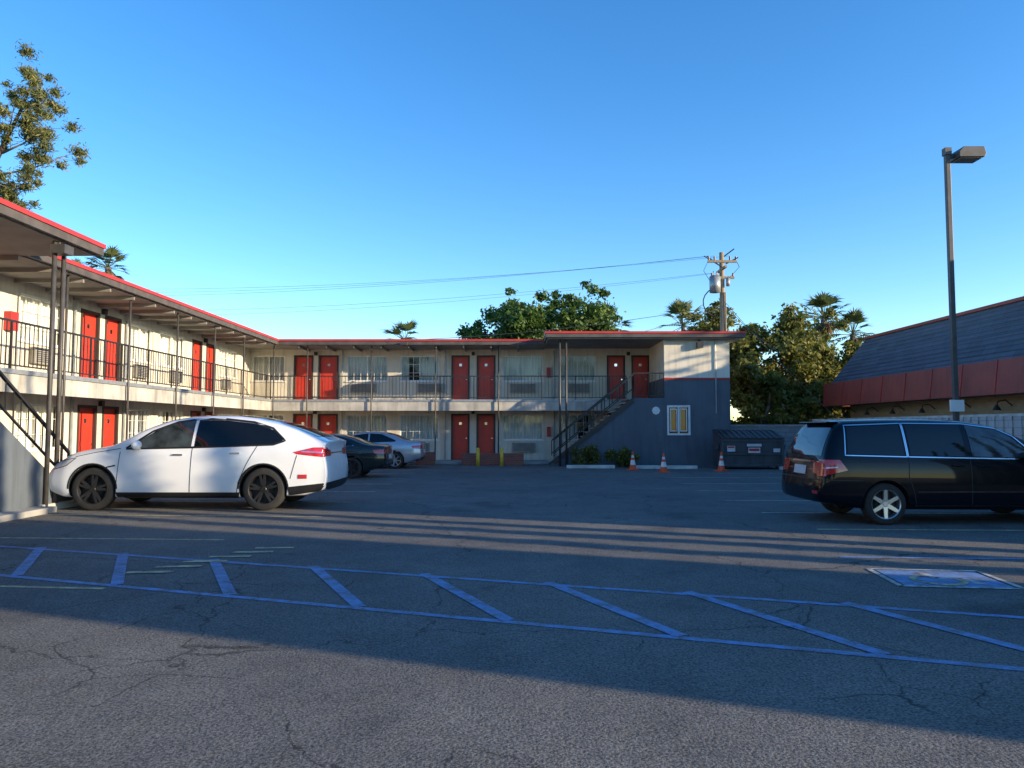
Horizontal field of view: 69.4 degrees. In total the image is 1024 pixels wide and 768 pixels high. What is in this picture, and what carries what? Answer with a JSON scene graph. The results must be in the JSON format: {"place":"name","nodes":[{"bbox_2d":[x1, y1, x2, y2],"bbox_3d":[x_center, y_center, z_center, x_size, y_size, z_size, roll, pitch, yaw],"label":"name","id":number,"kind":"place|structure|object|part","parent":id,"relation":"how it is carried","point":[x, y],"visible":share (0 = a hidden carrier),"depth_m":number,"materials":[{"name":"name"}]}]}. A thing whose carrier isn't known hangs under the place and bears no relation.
{"place":"outdoors","nodes":[
{"label":"outdoors","id":0,"kind":"place"},
{"bbox_2d":[0,421,72,511],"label":"stair side wall","id":1,"kind":"structure","parent":0,"point":[21,476],"depth_m":13.49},
{"bbox_2d":[26,306,148,360],"bbox_3d":[-13.190,-0.231,19.698,0.020,4.110,26.700,0,-3,0],"label":"side wing room interior","id":2,"kind":"object","parent":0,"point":[148,333],"depth_m":26.82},
{"bbox_2d":[128,410,147,438],"bbox_3d":[-12.280,-0.231,19.698,0.001,3.810,26.200,0,-3,0],"label":"side wing window glass","id":3,"kind":"object","parent":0,"point":[134,422],"visible":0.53,"depth_m":24.32,"materials":[{"name":"glass"}]},
{"bbox_2d":[254,357,594,438],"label":"wing curtains","id":4,"kind":"object","parent":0,"point":[513,366],"visible":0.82,"depth_m":34.64,"materials":[{"name":"white fabric"}]},
{"bbox_2d":[0,462,1023,767],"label":"parking lot","id":5,"kind":"structure","parent":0,"point":[106,676],"depth_m":5.75,"materials":[{"name":"grey asphalt"}]},
{"bbox_2d":[0,39,90,211],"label":"pine tree","id":6,"kind":"object","parent":5,"relation":"on","point":[43,136],"visible":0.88,"depth_m":28.30,"materials":[{"name":"green plant"}]},
{"bbox_2d":[40,499,78,508],"bbox_3d":[-8.950,2.407,14.784,0.175,0.130,1.400,0,-3,4],"label":"concrete wheel stop","id":7,"kind":"object","parent":5,"relation":"on","point":[65,504],"visible":0.31,"depth_m":14.69,"materials":[{"name":"grey concrete"}]},
{"bbox_2d":[49,415,347,510],"bbox_3d":[-6.334,1.574,15.294,5.552,1.866,2.465,0,-3,0],"label":"white suv car","id":8,"kind":"object","parent":5,"relation":"on","point":[261,463],"visible":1,"depth_m":14.30,"materials":[{"name":"paint"}]},
{"bbox_3d":[-6.820,1.033,15.326,1.200,0.537,1.953,0,-3,0],"label":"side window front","id":9,"kind":"part","parent":8,"relation":"part of","materials":[{"name":"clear glass"}]},
{"bbox_3d":[-5.300,1.012,15.327,1.720,0.515,1.953,0,-3,0],"label":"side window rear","id":10,"kind":"part","parent":8,"relation":"part of","materials":[{"name":"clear glass"}]},
{"bbox_2d":[52,313,460,459],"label":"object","id":11,"kind":"object","parent":5,"relation":"on","point":[54,409],"depth_m":21.85,"materials":[{"name":"beige paint"}]},
{"bbox_2d":[270,357,587,438],"bbox_3d":[-4.100,0.700,35.411,16.400,4.110,0.020,0,-3,0],"label":"wing room interior","id":12,"kind":"object","parent":11,"relation":"attached to","point":[416,367],"depth_m":35.47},
{"bbox_3d":[-6.190,-2.553,23.192,31.620,0.200,40.000,0,-3,0],"label":"roof","id":13,"kind":"object","parent":11,"relation":"on","visible":0},
{"bbox_2d":[50,241,702,347],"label":"floodlights","id":14,"kind":"object","parent":13,"relation":"attached to","point":[59,249],"visible":1,"depth_m":14.45,"materials":[{"name":"paint"}]},
{"bbox_2d":[0,460,548,522],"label":"walkway slab","id":15,"kind":"structure","parent":5,"relation":"on","point":[11,515],"depth_m":13.49,"materials":[{"name":"concrete"}]},
{"bbox_2d":[0,275,250,472],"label":"side wing wall","id":16,"kind":"structure","parent":15,"relation":"on","point":[11,291],"depth_m":21.77,"materials":[{"name":"beige paint"}]},
{"bbox_2d":[15,293,237,451],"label":"side wing window frames","id":17,"kind":"structure","parent":16,"relation":"in","point":[35,449],"depth_m":23.87,"materials":[{"name":"white metal"}]},
{"bbox_2d":[15,296,232,447],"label":"side wing curtains","id":18,"kind":"object","parent":17,"relation":"in","point":[164,343],"visible":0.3,"depth_m":19.60,"materials":[{"name":"white fabric"}]},
{"bbox_2d":[29,347,231,389],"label":"side wing air conditioners","id":19,"kind":"object","parent":16,"relation":"attached to","point":[43,363],"visible":0.38,"depth_m":23.77,"materials":[{"name":"beige metal"}]},
{"bbox_2d":[38,349,230,387],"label":"side wing air conditioner grilles","id":20,"kind":"object","parent":19,"relation":"attached to","point":[138,367],"visible":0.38,"depth_m":23.89,"materials":[{"name":"metal"}]},
{"bbox_2d":[76,308,215,452],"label":"side wing door frames","id":21,"kind":"structure","parent":16,"relation":"in","point":[94,407],"depth_m":22.11,"materials":[{"name":"red wood"}]},
{"bbox_2d":[78,312,212,451],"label":"side wing doors","id":22,"kind":"structure","parent":21,"relation":"in","point":[85,435],"depth_m":22.30,"materials":[{"name":"red wood"}]},
{"bbox_2d":[84,324,212,444],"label":"side wing door numbers and knobs","id":23,"kind":"object","parent":22,"relation":"attached to","point":[88,326],"visible":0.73,"depth_m":22.45,"materials":[{"name":"metal"}]},
{"bbox_2d":[98,309,207,411],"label":"side wing wall lamps","id":24,"kind":"object","parent":16,"relation":"attached to","point":[103,312],"visible":1,"depth_m":21.98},
{"bbox_2d":[3,311,550,435],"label":"fire extinguisher boxes","id":25,"kind":"object","parent":16,"relation":"attached to","point":[12,315],"visible":0.81,"depth_m":17.87,"materials":[{"name":"red paint"}]},
{"bbox_2d":[69,300,716,459],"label":"conduit pipes","id":26,"kind":"object","parent":15,"relation":"on","point":[72,398],"visible":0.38,"depth_m":23.26,"materials":[{"name":"metal"}]},
{"bbox_2d":[43,241,567,505],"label":"support posts","id":27,"kind":"object","parent":5,"relation":"on","point":[61,366],"visible":0.67,"depth_m":14.74,"materials":[{"name":"metal"}]},
{"bbox_2d":[0,372,621,410],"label":"balcony deck","id":28,"kind":"structure","parent":27,"relation":"on","point":[27,384],"depth_m":29.58,"materials":[{"name":"paint"}]},
{"bbox_2d":[0,367,626,401],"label":"deck edge cap","id":29,"kind":"object","parent":28,"relation":"on","point":[31,373],"visible":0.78,"depth_m":32.88,"materials":[{"name":"metal"}]},
{"bbox_2d":[0,317,663,398],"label":"balcony railings","id":30,"kind":"object","parent":28,"relation":"on","point":[240,384],"visible":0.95,"depth_m":24.87,"materials":[{"name":"black metal"}]},
{"bbox_2d":[0,215,741,349],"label":"roof soffit","id":31,"kind":"structure","parent":27,"relation":"on","point":[21,241],"depth_m":22.66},
{"bbox_2d":[0,255,518,351],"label":"roof rafters","id":32,"kind":"object","parent":31,"relation":"attached to","point":[19,270],"visible":0.97,"depth_m":22.38,"materials":[{"name":"wood"}]},
{"bbox_2d":[0,204,745,344],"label":"roof fascia board","id":33,"kind":"object","parent":31,"relation":"attached to","point":[22,218],"visible":0.79,"depth_m":25.58,"materials":[{"name":"red paint"}]},
{"bbox_2d":[0,197,746,340],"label":"roof gutter","id":34,"kind":"object","parent":33,"relation":"attached to","point":[11,205],"visible":0.61,"depth_m":24.93,"materials":[{"name":"red metal"}]},
{"bbox_2d":[328,433,392,478],"bbox_3d":[-6.469,2.327,24.205,4.987,1.416,2.260,0,-3,0],"label":"dark green sedan car","id":35,"kind":"object","parent":5,"relation":"on","point":[369,455],"visible":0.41,"depth_m":23.36,"materials":[{"name":"paint"}]},
{"bbox_2d":[351,431,425,468],"bbox_3d":[-5.944,2.639,29.796,4.836,1.456,2.256,0,-3,0],"label":"silver sedan car","id":36,"kind":"object","parent":5,"relation":"on","point":[408,451],"visible":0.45,"depth_m":28.98,"materials":[{"name":"paint"}]},
{"bbox_3d":[-6.210,2.182,29.823,1.107,0.382,1.724,0,-3,0],"label":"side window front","id":37,"kind":"part","parent":36,"relation":"part of","materials":[{"name":"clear glass"}]},
{"bbox_3d":[-5.073,2.169,29.824,1.029,0.357,1.721,0,-3,0],"label":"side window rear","id":38,"kind":"part","parent":36,"relation":"part of","materials":[{"name":"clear glass"}]},
{"bbox_2d":[416,452,434,464],"bbox_3d":[-3.725,3.209,31.816,0.750,0.545,0.700,0,-3,0],"label":"brick planter","id":39,"kind":"object","parent":5,"relation":"on","point":[429,459],"visible":0.71,"depth_m":31.46,"materials":[{"name":"red brick"}]},
{"bbox_2d":[250,348,648,461],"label":"wing wall","id":40,"kind":"structure","parent":5,"relation":"on","point":[543,450],"depth_m":34.45,"materials":[{"name":"beige paint"}]},
{"bbox_2d":[251,356,596,440],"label":"wing window frames","id":41,"kind":"structure","parent":40,"relation":"in","point":[432,415],"depth_m":34.42,"materials":[{"name":"white metal"}]},
{"bbox_2d":[350,384,589,451],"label":"wing air conditioners","id":42,"kind":"object","parent":40,"relation":"attached to","point":[421,388],"visible":0.72,"depth_m":34.28,"materials":[{"name":"beige metal"}]},
{"bbox_2d":[426,449,534,450],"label":"wing air conditioner grilles","id":43,"kind":"object","parent":42,"relation":"attached to","point":[513,449],"visible":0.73,"depth_m":34.11,"materials":[{"name":"metal"}]},
{"bbox_2d":[293,355,649,459],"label":"wing door frames","id":44,"kind":"structure","parent":40,"relation":"in","point":[337,356],"depth_m":34.44,"materials":[{"name":"red wood"}]},
{"bbox_2d":[295,357,647,458],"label":"wing doors","id":45,"kind":"structure","parent":44,"relation":"in","point":[485,440],"depth_m":34.52,"materials":[{"name":"red wood"}]},
{"bbox_2d":[302,364,646,438],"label":"wing door numbers and knobs","id":46,"kind":"object","parent":45,"relation":"attached to","point":[460,423],"visible":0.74,"depth_m":34.50,"materials":[{"name":"metal"}]},
{"bbox_2d":[313,352,629,413],"bbox_3d":[-1.863,-0.051,34.402,14.715,2.890,0.117,0,-3,0],"label":"wall light","id":47,"kind":"object","parent":40,"relation":"attached to","point":[473,354],"visible":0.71,"depth_m":34.42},
{"bbox_2d":[476,448,479,465],"bbox_3d":[-1.420,3.040,30.774,0.150,0.770,0.149,0,-3,0],"label":"yellow bollard","id":48,"kind":"object","parent":5,"relation":"on","point":[477,456],"visible":1,"depth_m":30.72,"materials":[{"name":"metal"}]},
{"bbox_2d":[461,453,523,464],"bbox_3d":[-0.825,3.234,31.814,2.650,0.495,0.700,0,-3,0],"label":"brick planter","id":49,"kind":"object","parent":5,"relation":"on","point":[494,458],"visible":1,"depth_m":31.46,"materials":[{"name":"red brick"}]},
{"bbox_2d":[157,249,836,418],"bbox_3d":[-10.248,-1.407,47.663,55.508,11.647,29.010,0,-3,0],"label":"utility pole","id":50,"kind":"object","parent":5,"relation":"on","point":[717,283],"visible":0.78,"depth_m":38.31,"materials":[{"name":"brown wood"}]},
{"bbox_2d":[500,448,502,465],"bbox_3d":[-0.430,3.040,30.774,0.150,0.770,0.149,0,-3,0],"label":"yellow bollard","id":51,"kind":"object","parent":5,"relation":"on","point":[501,456],"visible":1,"depth_m":30.71,"materials":[{"name":"metal"}]},
{"bbox_2d":[0,473,1023,670],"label":"parking lot markings","id":52,"kind":"object","parent":5,"relation":"on","point":[938,578],"visible":0.9,"depth_m":7.33,"materials":[{"name":"blue paint"}]},
{"bbox_2d":[569,444,602,464],"bbox_3d":[3.048,2.921,30.077,1.441,1.037,1.138,0,-3,0],"label":"shrub","id":53,"kind":"object","parent":5,"relation":"on","point":[590,455],"visible":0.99,"depth_m":29.89,"materials":[{"name":"green plant"}]},
{"bbox_2d":[566,465,614,467],"bbox_3d":[3.100,3.259,29.158,1.900,0.130,0.175,0,-3,0],"label":"concrete wheel stop","id":54,"kind":"object","parent":5,"relation":"on","point":[590,466],"visible":1,"depth_m":29.09,"materials":[{"name":"grey concrete"}]},
{"bbox_2d":[556,398,630,456],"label":"stair treads","id":55,"kind":"object","parent":5,"relation":"on","point":[626,399],"visible":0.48,"depth_m":31.91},
{"bbox_2d":[0,370,633,465],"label":"stair railings","id":56,"kind":"object","parent":55,"relation":"on","point":[25,403],"visible":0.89,"depth_m":14.63,"materials":[{"name":"black metal"}]},
{"bbox_2d":[603,445,631,466],"bbox_3d":[4.372,2.955,30.137,1.304,0.928,0.950,-1,-3,11],"label":"shrub","id":57,"kind":"object","parent":5,"relation":"on","point":[622,454],"visible":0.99,"depth_m":29.92,"materials":[{"name":"green plant"}]},
{"bbox_2d":[626,451,639,469],"bbox_3d":[4.570,2.902,27.977,0.380,0.705,0.380,1,-3,-14],"label":"traffic cone","id":58,"kind":"object","parent":5,"relation":"on","point":[632,465],"visible":1,"depth_m":27.90,"materials":[{"name":"orange plastic"}]},
{"bbox_2d":[625,454,640,466],"bbox_3d":[4.861,3.111,30.111,0.760,0.641,0.672,0,-3,0],"label":"shrub","id":59,"kind":"object","parent":5,"relation":"on","point":[637,457],"visible":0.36,"depth_m":29.98,"materials":[{"name":"green plant"}]},
{"bbox_2d":[551,378,730,465],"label":"end block lower wall","id":60,"kind":"structure","parent":5,"relation":"on","point":[638,426],"depth_m":30.95,"materials":[{"name":"blue paint"}]},
{"bbox_2d":[550,397,633,462],"bbox_3d":[3.325,1.921,30.909,3.550,2.780,0.057,0,-3,0],"label":"stair stringer","id":61,"kind":"object","parent":60,"relation":"attached to","point":[590,433],"visible":1,"depth_m":30.88,"materials":[{"name":"black metal"}]},
{"bbox_2d":[652,407,659,413],"bbox_3d":[6.030,1.113,30.968,0.340,0.340,0.020,0,-3,0],"label":"wall notice","id":62,"kind":"object","parent":60,"relation":"attached to","point":[655,410],"depth_m":30.96,"materials":[{"name":"white plastic"}]},
{"bbox_2d":[667,405,690,434],"bbox_3d":[6.975,1.519,30.974,0.970,1.250,0.100,0,-3,0],"label":"end block window frame","id":63,"kind":"object","parent":60,"relation":"in","point":[689,427],"visible":1,"depth_m":30.93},
{"bbox_2d":[669,407,687,432],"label":"end block window panes","id":64,"kind":"object","parent":63,"relation":"in","point":[682,419],"visible":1,"depth_m":31.04,"materials":[{"name":"glass"}]},
{"bbox_2d":[664,378,730,379],"bbox_3d":[7.775,-0.220,31.128,2.790,0.080,0.180,0,-3,0],"label":"wall band","id":65,"kind":"object","parent":60,"relation":"attached to","point":[696,379],"visible":1,"depth_m":31.04,"materials":[{"name":"red paint"}]},
{"bbox_2d":[636,465,655,468],"bbox_3d":[5.200,3.241,28.859,1.000,0.130,0.175,0,-3,0],"label":"concrete wheel stop","id":66,"kind":"object","parent":5,"relation":"on","point":[645,466],"visible":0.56,"depth_m":28.79,"materials":[{"name":"grey concrete"}]},
{"bbox_2d":[657,453,670,472],"bbox_3d":[5.430,2.813,26.480,0.380,0.705,0.380,0,-3,-6],"label":"traffic cone","id":67,"kind":"object","parent":5,"relation":"on","point":[663,468],"visible":1,"depth_m":26.40,"materials":[{"name":"orange plastic"}]},
{"bbox_2d":[656,465,697,468],"bbox_3d":[6.400,3.235,28.759,1.600,0.130,0.175,0,-3,0],"label":"concrete wheel stop","id":68,"kind":"object","parent":5,"relation":"on","point":[679,467],"visible":1,"depth_m":28.69,"materials":[{"name":"grey concrete"}]},
{"bbox_2d":[714,452,728,470],"bbox_3d":[7.750,2.866,27.378,0.380,0.705,0.380,1,-4,-23],"label":"traffic cone","id":69,"kind":"object","parent":5,"relation":"on","point":[721,466],"visible":1,"depth_m":27.30,"materials":[{"name":"orange plastic"}]},
{"bbox_2d":[712,429,784,468],"bbox_3d":[9.311,2.562,29.247,2.670,1.527,1.660,0,-3,3],"label":"dumpster","id":70,"kind":"object","parent":5,"relation":"on","point":[751,447],"visible":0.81,"depth_m":28.50,"materials":[{"name":"paint"}]},
{"bbox_2d":[730,357,797,424],"bbox_3d":[12.782,1.201,37.998,4.660,5.308,3.316,-3,-4,41],"label":"shade tree","id":71,"kind":"object","parent":5,"relation":"on","point":[745,396],"visible":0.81,"depth_m":37.65,"materials":[{"name":"green plant"}]},
{"bbox_2d":[731,426,802,455],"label":"block courses","id":72,"kind":"object","parent":5,"relation":"on","point":[788,433],"visible":0.07,"depth_m":31.94,"materials":[{"name":"grey concrete"}]},
{"bbox_2d":[731,425,803,425],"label":"block wall","id":73,"kind":"structure","parent":72,"relation":"on","point":[767,425],"depth_m":31.92,"materials":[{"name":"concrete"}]},
{"bbox_2d":[717,302,850,415],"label":"shade tree","id":74,"kind":"object","parent":5,"relation":"on","point":[797,346],"visible":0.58,"depth_m":40.66,"materials":[{"name":"green plant"}]},
{"bbox_2d":[782,419,1023,524],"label":"black minivan car","id":75,"kind":"object","parent":5,"relation":"on","point":[884,471],"visible":1,"depth_m":12.22,"materials":[{"name":"paint"}]},
{"bbox_3d":[7.050,0.992,13.164,0.920,0.522,1.867,0,-3,0],"label":"side window middle","id":76,"kind":"part","parent":75,"relation":"part of","materials":[{"name":"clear glass"}]},
{"bbox_3d":[8.130,1.010,13.163,1.040,0.537,1.866,0,-3,0],"label":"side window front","id":77,"kind":"part","parent":75,"relation":"part of","materials":[{"name":"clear glass"}]},
{"bbox_2d":[850,394,1023,417],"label":"brick wall","id":78,"kind":"structure","parent":5,"relation":"on","point":[982,405],"depth_m":29.34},
{"bbox_2d":[823,356,1023,405],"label":"red fascia","id":79,"kind":"structure","parent":78,"relation":"on","point":[978,379],"depth_m":28.14,"materials":[{"name":"metal"}]},
{"bbox_2d":[824,360,997,405],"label":"fascia seams","id":80,"kind":"object","parent":79,"relation":"attached to","point":[930,385],"visible":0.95,"depth_m":28.29,"materials":[{"name":"red paint"}]},
{"bbox_2d":[832,300,1023,382],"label":"mansard shingles","id":81,"kind":"object","parent":79,"relation":"on","point":[958,342],"visible":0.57,"depth_m":29.06,"materials":[{"name":"grey tile"}]},
{"bbox_2d":[834,304,1023,380],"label":"shingle course lips","id":82,"kind":"object","parent":81,"relation":"on","point":[940,344],"visible":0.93,"depth_m":29.01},
{"bbox_2d":[863,296,1023,339],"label":"ridge trim","id":83,"kind":"structure","parent":81,"relation":"on","point":[957,315],"depth_m":29.79,"materials":[{"name":"red metal"}]},
{"bbox_2d":[836,393,1023,405],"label":"fascia trim","id":84,"kind":"structure","parent":79,"relation":"attached to","point":[935,399],"depth_m":29.31,"materials":[{"name":"paint"}]},
{"bbox_2d":[842,399,1012,415],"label":"gooseneck lamps","id":85,"kind":"object","parent":78,"relation":"attached to","point":[996,407],"visible":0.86,"depth_m":29.69,"materials":[{"name":"black metal"}]},
{"bbox_2d":[942,146,985,420],"bbox_3d":[9.841,-1.330,16.107,0.995,7.760,0.514,0,-3,0],"label":"street lamp","id":86,"kind":"object","parent":5,"relation":"on","point":[968,154],"visible":0.71,"depth_m":16.11,"materials":[{"name":"metal"}]},
{"bbox_2d":[917,416,1023,439],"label":"block courses","id":87,"kind":"object","parent":5,"relation":"on","point":[1015,421],"visible":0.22,"depth_m":19.52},
{"bbox_2d":[813,416,1022,439],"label":"wall ribs","id":88,"kind":"object","parent":87,"relation":"attached to","point":[1011,426],"depth_m":19.54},
{"bbox_2d":[812,413,1023,420],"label":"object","id":89,"kind":"structure","parent":87,"relation":"on","point":[978,415],"depth_m":22.54,"materials":[{"name":"paint"}]},
{"bbox_2d":[0,0,1023,421],"label":"sky","id":90,"kind":"structure","parent":0,"point":[235,145],"materials":[{"name":"blue"}]},
{"bbox_2d":[670,409,686,430],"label":"end block window sashes","id":91,"kind":"object","parent":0,"point":[679,419],"visible":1,"depth_m":30.97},
{"bbox_2d":[649,340,729,382],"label":"end block upper wall","id":92,"kind":"structure","parent":0,"point":[678,358],"depth_m":31.12,"materials":[{"name":"white paint"}]},
{"bbox_3d":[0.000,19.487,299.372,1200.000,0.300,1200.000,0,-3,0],"label":"ground","id":93,"kind":"structure","parent":0,"visible":0},
{"bbox_2d":[82,245,129,279],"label":"fan palm tree","id":94,"kind":"object","parent":93,"relation":"on","point":[111,253],"visible":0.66,"depth_m":60.62,"materials":[{"name":"green plant"}]},
{"bbox_2d":[377,319,418,338],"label":"fan palm tree","id":95,"kind":"object","parent":93,"relation":"on","point":[407,326],"visible":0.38,"depth_m":59.80,"materials":[{"name":"green plant"}]},
{"bbox_2d":[455,322,485,338],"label":"broadleaf tree","id":96,"kind":"object","parent":93,"relation":"on","point":[461,333],"visible":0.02,"depth_m":51.44,"materials":[{"name":"green plant"}]},
{"bbox_2d":[458,279,625,338],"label":"broadleaf tree","id":97,"kind":"object","parent":93,"relation":"on","point":[514,316],"visible":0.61,"depth_m":48.56,"materials":[{"name":"green plant"}]},
{"bbox_2d":[597,301,633,330],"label":"fan palm tree","id":98,"kind":"object","parent":93,"relation":"on","point":[626,323],"visible":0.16,"depth_m":61.97,"materials":[{"name":"green plant"}]},
{"bbox_2d":[657,298,706,330],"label":"fan palm tree","id":99,"kind":"object","parent":93,"relation":"on","point":[677,306],"visible":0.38,"depth_m":60.26,"materials":[{"name":"green plant"}]},
{"bbox_2d":[679,298,756,375],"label":"shade tree","id":100,"kind":"object","parent":93,"relation":"on","point":[712,324],"visible":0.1,"depth_m":44.01,"materials":[{"name":"green plant"}]},
{"bbox_2d":[730,369,849,424],"bbox_3d":[16.248,1.593,39.847,8.435,5.077,5.854,2,-4,-26],"label":"shade tree","id":101,"kind":"object","parent":93,"relation":"on","point":[802,411],"visible":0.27,"depth_m":39.07,"materials":[{"name":"green plant"}]},
{"bbox_2d":[760,331,864,412],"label":"shade tree","id":102,"kind":"object","parent":93,"relation":"on","point":[838,362],"visible":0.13,"depth_m":42.40,"materials":[{"name":"green plant"}]},
{"bbox_2d":[798,291,851,345],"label":"fan palm tree","id":103,"kind":"object","parent":93,"relation":"on","point":[822,300],"visible":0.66,"depth_m":59.92,"materials":[{"name":"green plant"}]},
{"bbox_2d":[827,307,873,350],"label":"fan palm tree","id":104,"kind":"object","parent":93,"relation":"on","point":[856,317],"visible":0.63,"depth_m":60.05,"materials":[{"name":"green plant"}]}
]}

